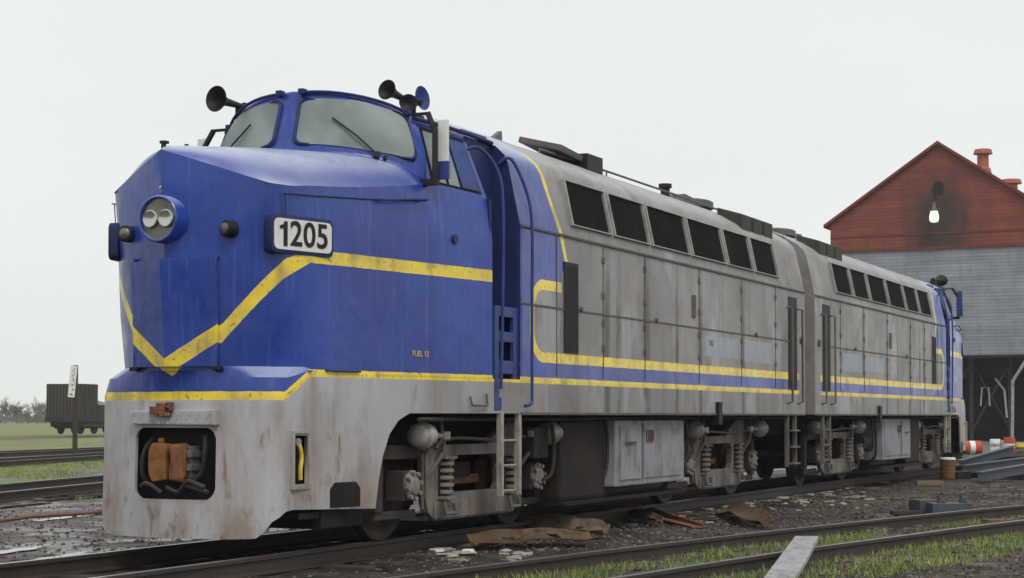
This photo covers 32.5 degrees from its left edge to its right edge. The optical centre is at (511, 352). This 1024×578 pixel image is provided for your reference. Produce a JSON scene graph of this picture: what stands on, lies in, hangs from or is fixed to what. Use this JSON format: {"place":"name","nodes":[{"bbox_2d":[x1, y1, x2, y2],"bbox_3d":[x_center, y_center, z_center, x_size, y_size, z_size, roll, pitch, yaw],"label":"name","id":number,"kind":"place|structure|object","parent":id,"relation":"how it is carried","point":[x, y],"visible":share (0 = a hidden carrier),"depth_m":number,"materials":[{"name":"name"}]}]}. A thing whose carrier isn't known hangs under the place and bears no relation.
{"place":"outdoors","nodes":[
{"label":"outdoors","id":0,"kind":"place"},
{"bbox_2d":[0,458,103,517],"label":"grass","id":1,"kind":"structure","parent":0,"point":[64,475],"depth_m":43.60,"materials":[{"name":"green plant"}]},
{"bbox_2d":[0,503,551,562],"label":"gravel","id":2,"kind":"structure","parent":0,"point":[63,543],"depth_m":20.64,"materials":[{"name":"grey gravel"}]},
{"bbox_2d":[0,418,1023,577],"bbox_3d":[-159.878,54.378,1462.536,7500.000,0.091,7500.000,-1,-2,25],"label":"ground","id":3,"kind":"structure","parent":0,"point":[26,436],"depth_m":21.84,"materials":[{"name":"gravel"}]},
{"bbox_2d":[0,397,14,423],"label":"bare tree","id":4,"kind":"object","parent":3,"relation":"on","point":[4,409],"visible":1,"depth_m":315.31,"materials":[{"name":"grey plant"}]},
{"bbox_2d":[7,399,26,423],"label":"bare tree","id":5,"kind":"object","parent":3,"relation":"on","point":[15,411],"visible":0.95,"depth_m":323.20,"materials":[{"name":"grey plant"}]},
{"bbox_2d":[0,544,49,553],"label":"water","id":6,"kind":"structure","parent":3,"relation":"on","point":[15,550],"depth_m":18.51,"materials":[{"name":"grey liquid"}]},
{"bbox_2d":[0,404,50,423],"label":"scrub","id":7,"kind":"object","parent":3,"relation":"on","point":[11,419],"visible":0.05,"depth_m":340.87,"materials":[{"name":"grey plant"}]},
{"bbox_2d":[0,502,53,507],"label":"water","id":8,"kind":"structure","parent":3,"relation":"on","point":[24,504],"depth_m":27.80,"materials":[{"name":"grey liquid"}]},
{"bbox_2d":[21,404,38,423],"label":"bare tree","id":9,"kind":"object","parent":3,"relation":"on","point":[27,414],"visible":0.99,"depth_m":326.79,"materials":[{"name":"grey plant"}]},
{"bbox_2d":[29,396,44,423],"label":"bare tree","id":10,"kind":"object","parent":3,"relation":"on","point":[36,411],"visible":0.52,"depth_m":335.98,"materials":[{"name":"grey plant"}]},
{"bbox_2d":[35,402,46,423],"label":"bare tree","id":11,"kind":"object","parent":3,"relation":"on","point":[43,406],"visible":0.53,"depth_m":322.93,"materials":[{"name":"grey plant"}]},
{"bbox_2d":[0,510,101,522],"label":"loose rod","id":12,"kind":"object","parent":3,"relation":"on","point":[47,515],"visible":0.7,"depth_m":23.45,"materials":[{"name":"brown metal"}]},
{"bbox_2d":[0,475,102,504],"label":"railway track","id":13,"kind":"structure","parent":3,"relation":"on","point":[51,489],"depth_m":32.05,"materials":[{"name":"metal"}]},
{"bbox_2d":[0,452,103,466],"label":"railway track","id":14,"kind":"structure","parent":3,"relation":"on","point":[33,460],"depth_m":52.47,"materials":[{"name":"metal"}]},
{"bbox_2d":[0,447,103,457],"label":"railway track","id":15,"kind":"structure","parent":3,"relation":"on","point":[36,452],"depth_m":63.08,"materials":[{"name":"metal"}]},
{"bbox_2d":[28,514,90,521],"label":"water","id":16,"kind":"structure","parent":3,"relation":"on","point":[60,517],"depth_m":24.36,"materials":[{"name":"grey liquid"}]},
{"bbox_2d":[33,551,87,559],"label":"water","id":17,"kind":"structure","parent":3,"relation":"on","point":[76,553],"depth_m":17.84,"materials":[{"name":"grey liquid"}]},
{"bbox_2d":[24,494,102,502],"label":"water","id":18,"kind":"structure","parent":3,"relation":"on","point":[71,497],"depth_m":30.36,"materials":[{"name":"grey liquid"}]},
{"bbox_2d":[68,365,77,453],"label":"mile post","id":19,"kind":"object","parent":3,"relation":"on","point":[73,386],"visible":0.84,"depth_m":59.03,"materials":[{"name":"white wood"}]},
{"bbox_2d":[45,384,104,433],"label":"freight wagon","id":20,"kind":"object","parent":3,"relation":"on","point":[59,410],"visible":0.56,"depth_m":119.78,"materials":[{"name":"brown metal"}]},
{"bbox_2d":[429,547,444,551],"bbox_3d":[-0.776,2.027,18.078,0.155,0.036,0.279,-1,-2,25],"label":"scrap lump","id":21,"kind":"object","parent":3,"relation":"on","point":[438,549],"visible":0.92,"depth_m":18.00,"materials":[{"name":"white ceramic"}]},
{"bbox_2d":[446,554,458,557],"bbox_3d":[-0.576,2.007,17.396,0.117,0.028,0.201,-3,-3,51],"label":"scrap lump","id":22,"kind":"object","parent":3,"relation":"on","point":[451,555],"visible":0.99,"depth_m":17.34,"materials":[{"name":"stone"}]},
{"bbox_2d":[462,548,474,551],"bbox_3d":[-0.452,2.025,17.984,0.133,0.034,0.185,0,-2,8],"label":"scrap lump","id":23,"kind":"object","parent":3,"relation":"on","point":[471,550],"visible":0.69,"depth_m":17.93,"materials":[{"name":"white ceramic"}]},
{"bbox_2d":[0,450,1023,577],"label":"railway track","id":24,"kind":"structure","parent":3,"relation":"on","point":[334,555],"depth_m":17.96,"materials":[{"name":"metal"}]},
{"bbox_2d":[102,80,805,540],"bbox_3d":[0.215,-0.316,22.467,3.259,4.717,15.784,-1,-2,25],"label":"diesel locomotive","id":25,"kind":"object","parent":24,"relation":"on","point":[364,318],"visible":1,"depth_m":17.25,"materials":[{"name":"blue paint"}]},
{"bbox_2d":[130,259,218,366],"bbox_3d":[-3.021,-0.349,15.463,0.910,0.943,0.297,-1,-2,25],"label":"nose door","id":26,"kind":"structure","parent":25,"relation":"in","point":[175,301],"depth_m":15.37,"materials":[{"name":"blue metal"}]},
{"bbox_2d":[419,126,481,193],"bbox_3d":[-0.629,-1.935,17.743,0.243,0.609,0.826,-1,-3,35],"label":"side window","id":27,"kind":"structure","parent":25,"relation":"in","point":[467,181],"depth_m":17.83,"materials":[{"name":"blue glass"}]},
{"bbox_2d":[464,136,490,198],"bbox_3d":[-0.371,-0.824,18.427,0.040,2.820,0.600,-1,-2,25],"label":"cab door","id":28,"kind":"structure","parent":25,"relation":"in","point":[482,164],"depth_m":18.55,"materials":[{"name":"blue metal"}]},
{"bbox_2d":[788,296,796,389],"bbox_3d":[4.467,-0.145,28.038,0.042,1.480,0.500,-1,-2,25],"label":"rear door","id":29,"kind":"structure","parent":25,"relation":"in","point":[792,302],"depth_m":28.05,"materials":[{"name":"black paint"}]},
{"bbox_2d":[708,227,966,485],"bbox_3d":[6.838,0.203,36.785,3.259,4.717,15.784,-1,-2,25],"label":"diesel locomotive","id":30,"kind":"object","parent":24,"relation":"on","point":[883,369],"visible":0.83,"depth_m":33.49,"materials":[{"name":"grey paint"}]},
{"bbox_2d":[822,304,830,391],"bbox_3d":[5.347,-0.076,29.941,0.042,1.480,0.500,-1,-2,25],"label":"rear door","id":31,"kind":"structure","parent":30,"relation":"in","point":[825,308],"depth_m":29.96,"materials":[{"name":"black paint"}]},
{"bbox_2d":[937,292,950,316],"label":"side window","id":32,"kind":"structure","parent":30,"relation":"in","point":[949,315],"depth_m":40.58,"materials":[{"name":"clear glass"}]},
{"bbox_2d":[466,527,597,546],"bbox_3d":[0.240,1.950,18.722,1.604,0.157,0.362,2,-3,-36],"label":"scrap plate","id":33,"kind":"object","parent":3,"relation":"on","point":[491,537],"visible":1,"depth_m":18.71,"materials":[{"name":"brown metal"}]},
{"bbox_2d":[519,514,609,534],"bbox_3d":[0.554,1.989,20.359,1.259,0.218,0.464,-1,-2,25],"label":"scrap plate","id":34,"kind":"object","parent":3,"relation":"on","point":[591,525],"visible":0.6,"depth_m":20.39,"materials":[{"name":"brown metal"}]},
{"bbox_2d":[615,508,663,522],"bbox_3d":[1.633,2.140,23.300,0.220,0.139,1.825,1,-2,-17],"label":"scrap plate","id":35,"kind":"object","parent":3,"relation":"on","point":[639,513],"visible":0.8,"depth_m":23.05,"materials":[{"name":"metal"}]},
{"bbox_2d":[626,500,703,527],"bbox_3d":[1.956,2.157,23.646,0.160,0.200,3.301,0,-2,-13],"label":"angle iron","id":36,"kind":"object","parent":3,"relation":"on","point":[676,519],"visible":0.55,"depth_m":23.04,"materials":[{"name":"brown metal"}]},
{"bbox_2d":[405,481,945,561],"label":"litter","id":37,"kind":"object","parent":3,"relation":"on","point":[515,557],"visible":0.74,"depth_m":24.70,"materials":[{"name":"stone"}]},
{"bbox_2d":[386,505,1023,577],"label":"railway track","id":38,"kind":"structure","parent":3,"relation":"on","point":[595,559],"depth_m":17.90,"materials":[{"name":"metal"}]},
{"bbox_2d":[764,536,817,577],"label":"grey board","id":39,"kind":"object","parent":38,"relation":"on","point":[792,559],"visible":1,"depth_m":15.93,"materials":[{"name":"wood"}]},
{"bbox_2d":[714,501,772,525],"bbox_3d":[3.070,2.116,23.360,0.367,0.186,2.928,0,-2,-4],"label":"scrap plate","id":40,"kind":"object","parent":3,"relation":"on","point":[758,516],"visible":1,"depth_m":23.11,"materials":[{"name":"brown metal"}]},
{"bbox_2d":[855,511,877,517],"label":"water","id":41,"kind":"structure","parent":3,"relation":"on","point":[862,516],"depth_m":24.98,"materials":[{"name":"grey liquid"}]},
{"bbox_2d":[890,510,921,514],"bbox_3d":[5.562,2.260,24.816,0.420,0.060,0.140,0,-2,-8],"label":"timber block","id":42,"kind":"object","parent":3,"relation":"on","point":[905,512],"depth_m":24.75,"materials":[{"name":"brown wood"}]},
{"bbox_2d":[909,499,936,513],"bbox_3d":[5.900,2.202,25.154,0.350,0.200,0.250,1,-2,-25],"label":"block","id":43,"kind":"object","parent":3,"relation":"on","point":[917,504],"visible":0.49,"depth_m":25.04,"materials":[{"name":"grey concrete"}]},
{"bbox_2d":[823,141,1023,440],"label":"engine shed","id":44,"kind":"structure","parent":3,"relation":"on","point":[935,210],"depth_m":100.31,"materials":[{"name":"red metal"}]},
{"bbox_2d":[980,387,990,405],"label":"pipe frame","id":45,"kind":"object","parent":44,"relation":"in","point":[988,395],"visible":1,"depth_m":99.92,"materials":[{"name":"grey metal"}]},
{"bbox_2d":[995,378,1007,417],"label":"bent pipe","id":46,"kind":"object","parent":44,"relation":"attached to","point":[1004,392],"visible":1,"depth_m":99.41,"materials":[{"name":"grey metal"}]},
{"bbox_2d":[915,481,943,484],"bbox_3d":[8.421,2.630,35.446,0.550,0.090,0.160,0,-2,-2],"label":"timber block","id":47,"kind":"object","parent":3,"relation":"on","point":[929,482],"depth_m":35.37,"materials":[{"name":"brown wood"}]},
{"bbox_2d":[923,494,972,513],"bbox_3d":[6.174,2.146,24.820,0.640,0.288,0.360,0,-2,-5],"label":"coupling block","id":48,"kind":"object","parent":3,"relation":"on","point":[940,505],"depth_m":24.68,"materials":[{"name":"grey metal"}]},
{"bbox_2d":[940,457,955,478],"bbox_3d":[9.647,2.552,38.901,0.346,0.475,0.346,-1,-2,25],"label":"drum","id":49,"kind":"object","parent":3,"relation":"on","point":[947,467],"visible":1,"depth_m":38.76,"materials":[{"name":"brown metal"}]},
{"bbox_2d":[964,441,982,454],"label":"oil drum","id":50,"kind":"object","parent":3,"relation":"on","point":[974,447],"visible":0.77,"depth_m":63.94,"materials":[{"name":"red paint"}]},
{"bbox_2d":[955,465,1023,478],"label":"scrap heap","id":51,"kind":"object","parent":3,"relation":"on","point":[962,474],"visible":0.25,"depth_m":39.51,"materials":[{"name":"black paint"}]},
{"bbox_2d":[957,445,1015,464],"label":"steel beam","id":52,"kind":"structure","parent":51,"relation":"on","point":[995,454],"depth_m":44.88,"materials":[{"name":"grey metal"}]},
{"bbox_2d":[959,457,1023,472],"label":"steel beam","id":53,"kind":"structure","parent":51,"relation":"on","point":[975,467],"depth_m":41.00,"materials":[{"name":"grey metal"}]},
{"bbox_2d":[993,455,1023,460],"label":"steel beam","id":54,"kind":"structure","parent":51,"relation":"on","point":[1008,457],"depth_m":45.68,"materials":[{"name":"grey metal"}]},
{"bbox_2d":[990,439,999,450],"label":"oil drum","id":55,"kind":"object","parent":3,"relation":"on","point":[994,444],"visible":0.81,"depth_m":68.73,"materials":[{"name":"white metal"}]},
{"bbox_2d":[974,464,1023,480],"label":"steel beam","id":56,"kind":"structure","parent":3,"relation":"on","point":[997,473],"depth_m":37.90,"materials":[{"name":"grey metal"}]},
{"bbox_2d":[981,518,1019,522],"bbox_3d":[6.386,2.198,22.978,0.450,0.050,0.200,1,-2,-14],"label":"timber block","id":57,"kind":"object","parent":3,"relation":"on","point":[994,520],"depth_m":22.89,"materials":[{"name":"brown wood"}]},
{"bbox_2d":[1000,440,1003,447],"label":"oil drum","id":58,"kind":"object","parent":3,"relation":"on","point":[1001,443],"visible":0.48,"depth_m":68.76,"materials":[{"name":"silver metal"}]},
{"bbox_2d":[1004,437,1014,450],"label":"oil drum","id":59,"kind":"object","parent":3,"relation":"on","point":[1008,441],"visible":0.57,"depth_m":63.99,"materials":[{"name":"red paint"}]},
{"bbox_2d":[1011,361,1023,436],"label":"pipe","id":60,"kind":"object","parent":3,"relation":"on","point":[1012,396],"visible":0.73,"depth_m":97.23,"materials":[{"name":"silver metal"}]},
{"bbox_2d":[1015,443,1023,450],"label":"oil drum","id":61,"kind":"object","parent":3,"relation":"on","point":[1019,446],"visible":0.63,"depth_m":63.97,"materials":[{"name":"yellow paint"}]},
{"bbox_2d":[0,0,1023,416],"label":"sky","id":62,"kind":"structure","parent":0,"point":[779,113],"materials":[{"name":"white"}]},
{"bbox_2d":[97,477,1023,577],"bbox_3d":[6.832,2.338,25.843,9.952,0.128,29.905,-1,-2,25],"label":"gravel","id":63,"kind":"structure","parent":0,"point":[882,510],"depth_m":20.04,"materials":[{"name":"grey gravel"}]},
{"bbox_2d":[475,514,1023,577],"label":"grass","id":64,"kind":"structure","parent":0,"point":[819,569],"depth_m":17.33,"materials":[{"name":"green plant"}]}
]}

